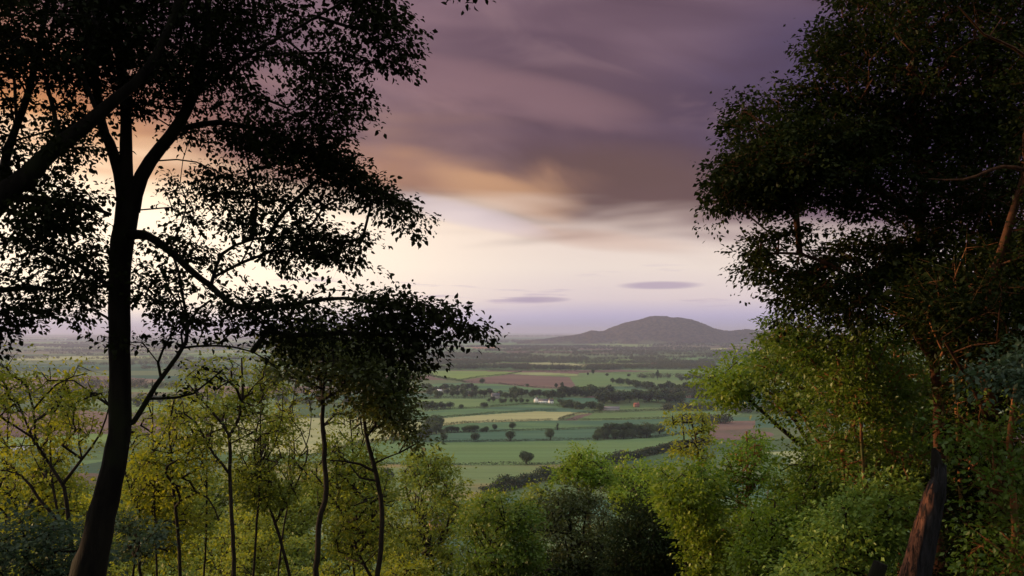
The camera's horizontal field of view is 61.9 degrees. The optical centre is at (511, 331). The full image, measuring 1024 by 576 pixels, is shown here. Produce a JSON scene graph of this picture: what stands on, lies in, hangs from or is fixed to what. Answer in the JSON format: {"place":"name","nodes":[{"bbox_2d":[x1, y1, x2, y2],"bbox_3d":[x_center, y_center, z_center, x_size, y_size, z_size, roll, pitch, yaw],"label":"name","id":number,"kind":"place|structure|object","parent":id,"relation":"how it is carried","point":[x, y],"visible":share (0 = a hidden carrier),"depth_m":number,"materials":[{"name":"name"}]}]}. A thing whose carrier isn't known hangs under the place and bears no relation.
{"place":"outdoors","nodes":[
{"label":"outdoors","id":0,"kind":"place"},
{"bbox_2d":[1,410,107,436],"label":"ploughed field","id":1,"kind":"structure","parent":0,"point":[91,414],"depth_m":1103.12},
{"bbox_2d":[1,376,163,390],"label":"ploughed field","id":2,"kind":"structure","parent":0,"point":[102,377],"depth_m":2130.29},
{"bbox_2d":[11,356,168,359],"bbox_3d":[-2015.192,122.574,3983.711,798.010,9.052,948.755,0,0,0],"label":"stubble field","id":3,"kind":"structure","parent":0,"point":[73,358],"depth_m":3841.72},
{"bbox_2d":[190,418,421,456],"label":"stubble field","id":4,"kind":"structure","parent":0,"point":[313,439],"depth_m":1011.19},
{"bbox_2d":[223,463,566,500],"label":"field","id":5,"kind":"structure","parent":0,"point":[481,474],"depth_m":716.64,"materials":[{"name":"plant"}]},
{"bbox_2d":[476,463,571,495],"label":"thicket","id":6,"kind":"object","parent":5,"relation":"on","point":[521,480],"visible":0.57,"depth_m":648.45,"materials":[{"name":"green plant"}]},
{"bbox_2d":[412,399,486,411],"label":"field","id":7,"kind":"structure","parent":0,"point":[470,403],"depth_m":1419.02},
{"bbox_2d":[428,371,518,380],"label":"field","id":8,"kind":"structure","parent":0,"point":[463,375],"depth_m":2469.32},
{"bbox_2d":[418,383,558,393],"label":"field","id":9,"kind":"structure","parent":0,"point":[497,387],"depth_m":1829.81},
{"bbox_2d":[278,431,707,464],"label":"field","id":10,"kind":"structure","parent":0,"point":[493,452],"depth_m":879.11,"materials":[{"name":"plant"}]},
{"bbox_2d":[297,460,597,464],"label":"hedge","id":11,"kind":"object","parent":10,"relation":"on","point":[515,463],"visible":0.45,"depth_m":765.65,"materials":[{"name":"green plant"}]},
{"bbox_2d":[519,450,533,463],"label":"tree","id":12,"kind":"object","parent":10,"relation":"on","point":[526,456],"visible":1,"depth_m":768.89,"materials":[{"name":"green plant"}]},
{"bbox_2d":[603,437,712,463],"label":"thicket","id":13,"kind":"object","parent":10,"relation":"on","point":[651,450],"visible":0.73,"depth_m":827.57,"materials":[{"name":"green plant"}]},
{"bbox_2d":[412,405,591,419],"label":"field","id":14,"kind":"structure","parent":0,"point":[518,408],"depth_m":1295.02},
{"bbox_2d":[422,408,554,418],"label":"hedge","id":15,"kind":"object","parent":14,"relation":"on","point":[492,412],"visible":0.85,"depth_m":1249.88,"materials":[{"name":"green plant"}]},
{"bbox_2d":[0,333,1023,575],"bbox_3d":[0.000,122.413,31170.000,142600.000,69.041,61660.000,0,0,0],"label":"ground","id":16,"kind":"structure","parent":0,"point":[137,371],"depth_m":1617.64,"materials":[{"name":"plant"}]},
{"bbox_2d":[0,343,414,394],"bbox_3d":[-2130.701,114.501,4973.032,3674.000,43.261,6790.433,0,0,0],"label":"woodland","id":17,"kind":"object","parent":16,"relation":"on","point":[140,382],"visible":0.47,"depth_m":3230.20,"materials":[{"name":"plant"}]},
{"bbox_2d":[1,335,748,347],"bbox_3d":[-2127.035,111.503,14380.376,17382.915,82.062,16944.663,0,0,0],"label":"woodland","id":18,"kind":"object","parent":16,"relation":"on","point":[500,341],"visible":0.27,"depth_m":7589.24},
{"bbox_2d":[420,402,570,411],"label":"hedge","id":19,"kind":"object","parent":16,"relation":"on","point":[492,406],"visible":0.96,"depth_m":1343.33,"materials":[{"name":"green plant"}]},
{"bbox_2d":[413,356,716,369],"bbox_3d":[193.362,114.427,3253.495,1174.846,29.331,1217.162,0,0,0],"label":"woodland","id":20,"kind":"object","parent":16,"relation":"on","point":[676,364],"visible":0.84,"depth_m":2782.26,"materials":[{"name":"plant"}]},
{"bbox_2d":[444,422,709,432],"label":"hedge","id":21,"kind":"object","parent":16,"relation":"on","point":[522,429],"visible":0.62,"depth_m":1059.27,"materials":[{"name":"green plant"}]},
{"bbox_2d":[395,344,761,363],"bbox_3d":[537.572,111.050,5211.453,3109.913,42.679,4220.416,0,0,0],"label":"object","id":22,"kind":"object","parent":16,"relation":"on","point":[499,356],"visible":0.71,"depth_m":4174.18,"materials":[{"name":"plant"}]},
{"bbox_2d":[673,390,689,401],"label":"tree","id":23,"kind":"object","parent":16,"relation":"on","point":[679,396],"visible":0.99,"depth_m":1404.32,"materials":[{"name":"green plant"}]},
{"bbox_2d":[637,354,1007,426],"bbox_3d":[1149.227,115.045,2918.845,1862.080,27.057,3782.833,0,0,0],"label":"woodland","id":24,"kind":"object","parent":16,"relation":"on","point":[725,418],"visible":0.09,"depth_m":1298.65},
{"bbox_2d":[0,0,1023,332],"label":"sky","id":25,"kind":"structure","parent":0,"point":[555,144],"materials":[{"name":"purple"}]},
{"bbox_2d":[443,411,584,425],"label":"stubble field","id":26,"kind":"structure","parent":0,"point":[533,415],"depth_m":1207.59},
{"bbox_2d":[464,375,574,388],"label":"ploughed field","id":27,"kind":"structure","parent":0,"point":[536,381],"depth_m":2080.36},
{"bbox_2d":[515,372,576,375],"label":"stubble field","id":28,"kind":"structure","parent":0,"point":[537,373],"depth_m":2455.84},
{"bbox_2d":[398,424,704,441],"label":"field","id":29,"kind":"structure","parent":0,"point":[565,434],"depth_m":1008.76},
{"bbox_2d":[399,431,689,441],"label":"hedge","id":30,"kind":"object","parent":29,"relation":"on","point":[509,439],"visible":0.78,"depth_m":956.35,"materials":[{"name":"green plant"}]},
{"bbox_2d":[433,419,711,432],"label":"field","id":31,"kind":"structure","parent":0,"point":[531,425],"depth_m":1126.05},
{"bbox_2d":[556,398,598,402],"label":"field","id":32,"kind":"structure","parent":0,"point":[582,400],"depth_m":1468.34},
{"bbox_2d":[570,377,625,386],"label":"field","id":33,"kind":"structure","parent":0,"point":[586,381],"depth_m":2075.21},
{"bbox_2d":[592,344,651,346],"bbox_3d":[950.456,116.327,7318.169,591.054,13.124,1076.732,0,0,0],"label":"field","id":34,"kind":"structure","parent":0,"point":[633,345],"depth_m":7213.57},
{"bbox_2d":[579,370,712,380],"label":"field","id":35,"kind":"structure","parent":0,"point":[622,375],"depth_m":2328.82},
{"bbox_2d":[578,409,715,420],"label":"field","id":36,"kind":"structure","parent":0,"point":[639,414],"depth_m":1243.37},
{"bbox_2d":[558,415,714,420],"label":"hedge","id":37,"kind":"object","parent":36,"relation":"on","point":[606,418],"visible":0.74,"depth_m":1179.40,"materials":[{"name":"green plant"}]},
{"bbox_2d":[517,316,877,343],"bbox_3d":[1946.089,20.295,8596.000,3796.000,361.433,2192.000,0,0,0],"label":"hill","id":38,"kind":"structure","parent":0,"point":[656,329],"depth_m":8098.89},
{"bbox_2d":[711,420,754,430],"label":"ploughed field","id":39,"kind":"structure","parent":0,"point":[734,425],"depth_m":1103.94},
{"bbox_3d":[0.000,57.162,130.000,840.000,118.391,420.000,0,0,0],"label":"hillside","id":40,"kind":"structure","parent":0,"visible":0},
{"bbox_2d":[0,382,48,569],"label":"tree","id":41,"kind":"object","parent":40,"relation":"on","point":[8,418],"visible":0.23,"depth_m":24.09,"materials":[{"name":"green plant"}]},
{"bbox_2d":[0,474,55,521],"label":"tree","id":42,"kind":"object","parent":40,"relation":"on","point":[21,496],"visible":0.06,"depth_m":70.47,"materials":[{"name":"green plant"}]},
{"bbox_2d":[0,442,98,559],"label":"tree","id":43,"kind":"object","parent":40,"relation":"on","point":[43,485],"visible":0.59,"depth_m":17.64,"materials":[{"name":"green plant"}]},
{"bbox_2d":[4,354,99,570],"bbox_3d":[-9.171,4.545,16.966,1.732,8.254,3.400,0,0,-33],"label":"tree","id":44,"kind":"object","parent":40,"relation":"on","point":[45,476],"visible":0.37,"depth_m":16.99,"materials":[{"name":"green plant"}]},
{"bbox_2d":[0,498,130,575],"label":"shrub","id":45,"kind":"object","parent":40,"relation":"on","point":[44,545],"visible":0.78,"depth_m":11.73,"materials":[{"name":"green plant"}]},
{"bbox_2d":[0,340,131,546],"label":"tree","id":46,"kind":"object","parent":40,"relation":"on","point":[55,402],"visible":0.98,"depth_m":13.82,"materials":[{"name":"green plant"}]},
{"bbox_2d":[44,460,95,525],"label":"tree","id":47,"kind":"object","parent":40,"relation":"on","point":[80,493],"visible":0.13,"depth_m":75.40,"materials":[{"name":"green plant"}]},
{"bbox_2d":[0,0,181,365],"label":"tree","id":48,"kind":"object","parent":40,"relation":"on","point":[27,177],"visible":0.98,"depth_m":8.70,"materials":[{"name":"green plant"}]},
{"bbox_2d":[62,488,134,563],"bbox_3d":[-29.661,19.927,60.573,5.938,17.915,9.606,0,0,-41],"label":"tree","id":49,"kind":"object","parent":40,"relation":"on","point":[85,497],"visible":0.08,"depth_m":60.11,"materials":[{"name":"green plant"}]},
{"bbox_2d":[73,533,168,575],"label":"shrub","id":50,"kind":"object","parent":40,"relation":"on","point":[146,570],"visible":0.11,"depth_m":51.77,"materials":[{"name":"green plant"}]},
{"bbox_2d":[107,561,144,575],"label":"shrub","id":51,"kind":"object","parent":40,"relation":"on","point":[119,572],"visible":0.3,"depth_m":40.15,"materials":[{"name":"green plant"}]},
{"bbox_2d":[119,460,167,573],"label":"tree","id":52,"kind":"object","parent":40,"relation":"on","point":[124,488],"visible":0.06,"depth_m":81.17,"materials":[{"name":"green plant"}]},
{"bbox_2d":[112,500,193,575],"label":"shrub","id":53,"kind":"object","parent":40,"relation":"on","point":[136,546],"visible":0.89,"depth_m":14.79,"materials":[{"name":"green plant"}]},
{"bbox_2d":[125,380,201,575],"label":"tree","id":54,"kind":"object","parent":40,"relation":"on","point":[134,445],"visible":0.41,"depth_m":21.97,"materials":[{"name":"green plant"}]},
{"bbox_2d":[114,430,220,575],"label":"tree","id":55,"kind":"object","parent":40,"relation":"on","point":[147,505],"visible":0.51,"depth_m":22.58,"materials":[{"name":"green plant"}]},
{"bbox_2d":[136,521,210,575],"bbox_3d":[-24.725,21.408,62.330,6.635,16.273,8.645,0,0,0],"label":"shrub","id":56,"kind":"object","parent":40,"relation":"on","point":[163,559],"visible":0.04,"depth_m":61.68,"materials":[{"name":"green plant"}]},
{"bbox_2d":[148,553,215,575],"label":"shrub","id":57,"kind":"object","parent":40,"relation":"on","point":[191,570],"visible":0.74,"depth_m":39.53,"materials":[{"name":"green plant"}]},
{"bbox_2d":[127,394,237,575],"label":"tree","id":58,"kind":"object","parent":40,"relation":"on","point":[184,446],"visible":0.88,"depth_m":19.61,"materials":[{"name":"green plant"}]},
{"bbox_2d":[167,486,228,574],"bbox_3d":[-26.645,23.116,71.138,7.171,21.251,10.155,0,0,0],"label":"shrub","id":59,"kind":"object","parent":40,"relation":"on","point":[203,504],"visible":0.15,"depth_m":69.33,"materials":[{"name":"green plant"}]},
{"bbox_2d":[176,469,236,570],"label":"tree","id":60,"kind":"object","parent":40,"relation":"on","point":[219,495],"visible":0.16,"depth_m":80.56,"materials":[{"name":"green plant"}]},
{"bbox_2d":[178,349,237,575],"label":"tree","id":61,"kind":"object","parent":40,"relation":"on","point":[203,463],"visible":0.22,"depth_m":23.97,"materials":[{"name":"green plant"}]},
{"bbox_2d":[171,518,277,575],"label":"tree","id":62,"kind":"object","parent":40,"relation":"on","point":[247,543],"visible":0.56,"depth_m":49.42,"materials":[{"name":"green plant"}]},
{"bbox_2d":[187,547,262,575],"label":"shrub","id":63,"kind":"object","parent":40,"relation":"on","point":[229,570],"visible":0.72,"depth_m":45.62,"materials":[{"name":"green plant"}]},
{"bbox_2d":[160,337,302,575],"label":"tree","id":64,"kind":"object","parent":40,"relation":"on","point":[238,407],"visible":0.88,"depth_m":18.98,"materials":[{"name":"green plant"}]},
{"bbox_2d":[210,461,280,514],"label":"tree","id":65,"kind":"object","parent":40,"relation":"on","point":[238,501],"visible":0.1,"depth_m":78.77,"materials":[{"name":"green plant"}]},
{"bbox_2d":[207,499,297,565],"bbox_3d":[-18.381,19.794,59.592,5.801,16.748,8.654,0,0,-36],"label":"bush","id":66,"kind":"object","parent":40,"relation":"on","point":[248,518],"visible":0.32,"depth_m":58.33,"materials":[{"name":"green plant"}]},
{"bbox_2d":[4,0,511,575],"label":"tree","id":67,"kind":"object","parent":40,"relation":"on","point":[270,144],"visible":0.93,"depth_m":9.59,"materials":[{"name":"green plant"}]},
{"bbox_2d":[224,364,298,575],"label":"tree","id":68,"kind":"object","parent":40,"relation":"on","point":[260,454],"visible":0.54,"depth_m":20.98,"materials":[{"name":"green plant"}]},
{"bbox_2d":[212,526,314,575],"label":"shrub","id":69,"kind":"object","parent":40,"relation":"on","point":[262,547],"visible":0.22,"depth_m":51.31,"materials":[{"name":"green plant"}]},
{"bbox_2d":[215,391,320,575],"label":"tree","id":70,"kind":"object","parent":40,"relation":"on","point":[267,497],"visible":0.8,"depth_m":21.60,"materials":[{"name":"green plant"}]},
{"bbox_2d":[261,493,323,564],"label":"tree","id":71,"kind":"object","parent":40,"relation":"on","point":[301,530],"visible":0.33,"depth_m":69.14,"materials":[{"name":"green plant"}]},
{"bbox_2d":[269,377,320,575],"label":"tree","id":72,"kind":"object","parent":40,"relation":"on","point":[282,444],"visible":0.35,"depth_m":25.99,"materials":[{"name":"green plant"}]},
{"bbox_2d":[246,556,357,575],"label":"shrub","id":73,"kind":"object","parent":40,"relation":"on","point":[295,573],"visible":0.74,"depth_m":37.33,"materials":[{"name":"green plant"}]},
{"bbox_2d":[288,467,343,529],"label":"tree","id":74,"kind":"object","parent":40,"relation":"on","point":[314,491],"visible":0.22,"depth_m":76.55,"materials":[{"name":"green plant"}]},
{"bbox_2d":[240,296,399,575],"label":"tree","id":75,"kind":"object","parent":40,"relation":"on","point":[321,376],"visible":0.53,"depth_m":14.72,"materials":[{"name":"green plant"}]},
{"bbox_2d":[268,528,374,575],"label":"bush","id":76,"kind":"object","parent":40,"relation":"on","point":[293,549],"visible":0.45,"depth_m":49.41,"materials":[{"name":"green plant"}]},
{"bbox_2d":[281,556,384,575],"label":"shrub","id":77,"kind":"object","parent":40,"relation":"on","point":[326,571],"visible":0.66,"depth_m":40.00,"materials":[{"name":"green plant"}]},
{"bbox_2d":[309,402,393,575],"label":"tree","id":78,"kind":"object","parent":40,"relation":"on","point":[338,417],"visible":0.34,"depth_m":24.99,"materials":[{"name":"green plant"}]},
{"bbox_2d":[297,415,420,575],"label":"tree","id":79,"kind":"object","parent":40,"relation":"on","point":[351,542],"visible":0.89,"depth_m":23.59,"materials":[{"name":"green plant"}]},
{"bbox_2d":[322,485,403,559],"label":"tree","id":80,"kind":"object","parent":40,"relation":"on","point":[330,520],"visible":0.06,"depth_m":67.61,"materials":[{"name":"green plant"}]},
{"bbox_2d":[332,462,401,572],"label":"tree","id":81,"kind":"object","parent":40,"relation":"on","point":[388,485],"visible":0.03,"depth_m":81.14,"materials":[{"name":"green plant"}]},
{"bbox_2d":[312,309,446,575],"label":"tree","id":82,"kind":"object","parent":40,"relation":"on","point":[389,407],"visible":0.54,"depth_m":15.85,"materials":[{"name":"green plant"}]},
{"bbox_2d":[356,524,436,574],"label":"tree","id":83,"kind":"object","parent":40,"relation":"on","point":[375,559],"visible":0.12,"depth_m":54.50,"materials":[{"name":"green plant"}]},
{"bbox_2d":[355,551,443,575],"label":"tree","id":84,"kind":"object","parent":40,"relation":"on","point":[412,569],"visible":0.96,"depth_m":40.10,"materials":[{"name":"green plant"}]},
{"bbox_2d":[366,441,476,575],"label":"tree","id":85,"kind":"object","parent":40,"relation":"on","point":[425,534],"visible":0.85,"depth_m":43.01,"materials":[{"name":"green plant"}]},
{"bbox_2d":[443,489,509,556],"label":"tree","id":86,"kind":"object","parent":40,"relation":"on","point":[479,496],"visible":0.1,"depth_m":59.48,"materials":[{"name":"green plant"}]},
{"bbox_2d":[434,545,518,575],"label":"tree","id":87,"kind":"object","parent":40,"relation":"on","point":[448,573],"visible":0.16,"depth_m":42.46,"materials":[{"name":"green plant"}]},
{"bbox_2d":[447,477,558,575],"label":"tree","id":88,"kind":"object","parent":40,"relation":"on","point":[497,549],"visible":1,"depth_m":32.90,"materials":[{"name":"green plant"}]},
{"bbox_2d":[508,477,562,547],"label":"tree","id":89,"kind":"object","parent":40,"relation":"on","point":[532,489],"visible":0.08,"depth_m":57.38,"materials":[{"name":"green plant"}]},
{"bbox_2d":[503,555,580,575],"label":"tree","id":90,"kind":"object","parent":40,"relation":"on","point":[561,572],"visible":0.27,"depth_m":39.06,"materials":[{"name":"green plant"}]},
{"bbox_2d":[516,471,630,575],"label":"tree","id":91,"kind":"object","parent":40,"relation":"on","point":[571,502],"visible":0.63,"depth_m":42.22,"materials":[{"name":"green plant"}]},
{"bbox_2d":[540,549,628,575],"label":"tree","id":92,"kind":"object","parent":40,"relation":"on","point":[579,569],"visible":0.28,"depth_m":42.30,"materials":[{"name":"green plant"}]},
{"bbox_2d":[542,440,628,552],"bbox_3d":[4.241,14.872,49.806,5.126,17.199,7.040,0,0,0],"label":"tree","id":93,"kind":"object","parent":40,"relation":"on","point":[588,468],"visible":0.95,"depth_m":48.64,"materials":[{"name":"green plant"}]},
{"bbox_2d":[602,449,670,517],"bbox_3d":[9.138,18.942,62.072,5.778,20.926,9.482,0,0,0],"label":"tree","id":94,"kind":"object","parent":40,"relation":"on","point":[623,488],"visible":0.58,"depth_m":60.97,"materials":[{"name":"green plant"}]},
{"bbox_2d":[592,486,691,575],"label":"tree","id":95,"kind":"object","parent":40,"relation":"on","point":[646,552],"visible":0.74,"depth_m":34.58,"materials":[{"name":"green plant"}]},
{"bbox_2d":[658,403,719,477],"bbox_3d":[6.935,9.194,33.214,2.589,13.114,3.556,0,0,0],"label":"tree","id":96,"kind":"object","parent":40,"relation":"on","point":[702,427],"visible":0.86,"depth_m":32.62,"materials":[{"name":"green plant"}]},
{"bbox_2d":[638,447,741,575],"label":"tree","id":97,"kind":"object","parent":40,"relation":"on","point":[695,522],"visible":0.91,"depth_m":28.60,"materials":[{"name":"green plant"}]},
{"bbox_2d":[688,429,787,575],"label":"tree","id":98,"kind":"object","parent":40,"relation":"on","point":[748,444],"visible":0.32,"depth_m":30.32,"materials":[{"name":"green plant"}]},
{"bbox_2d":[684,341,816,454],"bbox_3d":[7.656,6.641,27.136,5.580,12.836,3.810,0,0,-31],"label":"tree","id":99,"kind":"object","parent":40,"relation":"on","point":[728,389],"visible":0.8,"depth_m":26.32,"materials":[{"name":"green plant"}]},
{"bbox_2d":[715,488,827,575],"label":"tree","id":100,"kind":"object","parent":40,"relation":"on","point":[761,538],"visible":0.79,"depth_m":21.32,"materials":[{"name":"green plant"}]},
{"bbox_2d":[736,312,863,564],"bbox_3d":[8.819,5.693,25.391,3.971,12.932,6.855,0,0,40],"label":"tree","id":101,"kind":"object","parent":40,"relation":"on","point":[788,399],"visible":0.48,"depth_m":23.79,"materials":[{"name":"green plant"}]},
{"bbox_2d":[756,436,871,575],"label":"tree","id":102,"kind":"object","parent":40,"relation":"on","point":[798,484],"visible":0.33,"depth_m":23.25,"materials":[{"name":"green plant"}]},
{"bbox_2d":[749,294,929,575],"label":"tree","id":103,"kind":"object","parent":40,"relation":"on","point":[850,375],"visible":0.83,"depth_m":18.43,"materials":[{"name":"green plant"}]},
{"bbox_2d":[748,457,946,575],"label":"bush","id":104,"kind":"object","parent":40,"relation":"on","point":[868,536],"visible":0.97,"depth_m":14.50,"materials":[{"name":"green plant"}]},
{"bbox_2d":[689,0,1023,575],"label":"tree","id":105,"kind":"object","parent":40,"relation":"on","point":[809,155],"visible":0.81,"depth_m":15.69,"materials":[{"name":"green plant"}]},
{"bbox_2d":[868,560,887,575],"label":"stump","id":106,"kind":"object","parent":40,"relation":"on","point":[877,568],"visible":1,"depth_m":8.45,"materials":[{"name":"grey wood"}]},
{"bbox_2d":[781,321,978,522],"bbox_3d":[9.294,4.901,21.110,4.691,10.973,7.170,0,0,33],"label":"tree","id":107,"kind":"object","parent":40,"relation":"on","point":[888,437],"visible":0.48,"depth_m":19.78,"materials":[{"name":"green plant"}]},
{"bbox_2d":[898,448,946,575],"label":"broken trunk","id":108,"kind":"object","parent":40,"relation":"on","point":[919,557],"visible":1,"depth_m":9.90,"materials":[{"name":"brown plant"}]},
{"bbox_2d":[857,345,1023,575],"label":"tree","id":109,"kind":"object","parent":40,"relation":"on","point":[1019,428],"visible":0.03,"depth_m":22.29,"materials":[{"name":"green plant"}]},
{"bbox_2d":[862,218,1023,574],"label":"tree","id":110,"kind":"object","parent":40,"relation":"on","point":[931,302],"visible":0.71,"depth_m":13.57,"materials":[{"name":"green plant"}]},
{"bbox_2d":[908,5,1023,575],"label":"tree","id":111,"kind":"object","parent":40,"relation":"on","point":[1017,199],"visible":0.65,"depth_m":13.25,"materials":[{"name":"green plant"}]},
{"bbox_2d":[912,379,1023,575],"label":"tree","id":112,"kind":"object","parent":40,"relation":"on","point":[951,515],"visible":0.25,"depth_m":13.88,"materials":[{"name":"green plant"}]},
{"bbox_2d":[920,378,1023,575],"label":"tree","id":113,"kind":"object","parent":40,"relation":"on","point":[1014,559],"visible":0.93,"depth_m":12.37,"materials":[{"name":"green plant"}]},
{"bbox_2d":[937,323,1023,423],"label":"tree","id":114,"kind":"object","parent":40,"relation":"on","point":[1013,376],"visible":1,"depth_m":10.77,"materials":[{"name":"green plant"}]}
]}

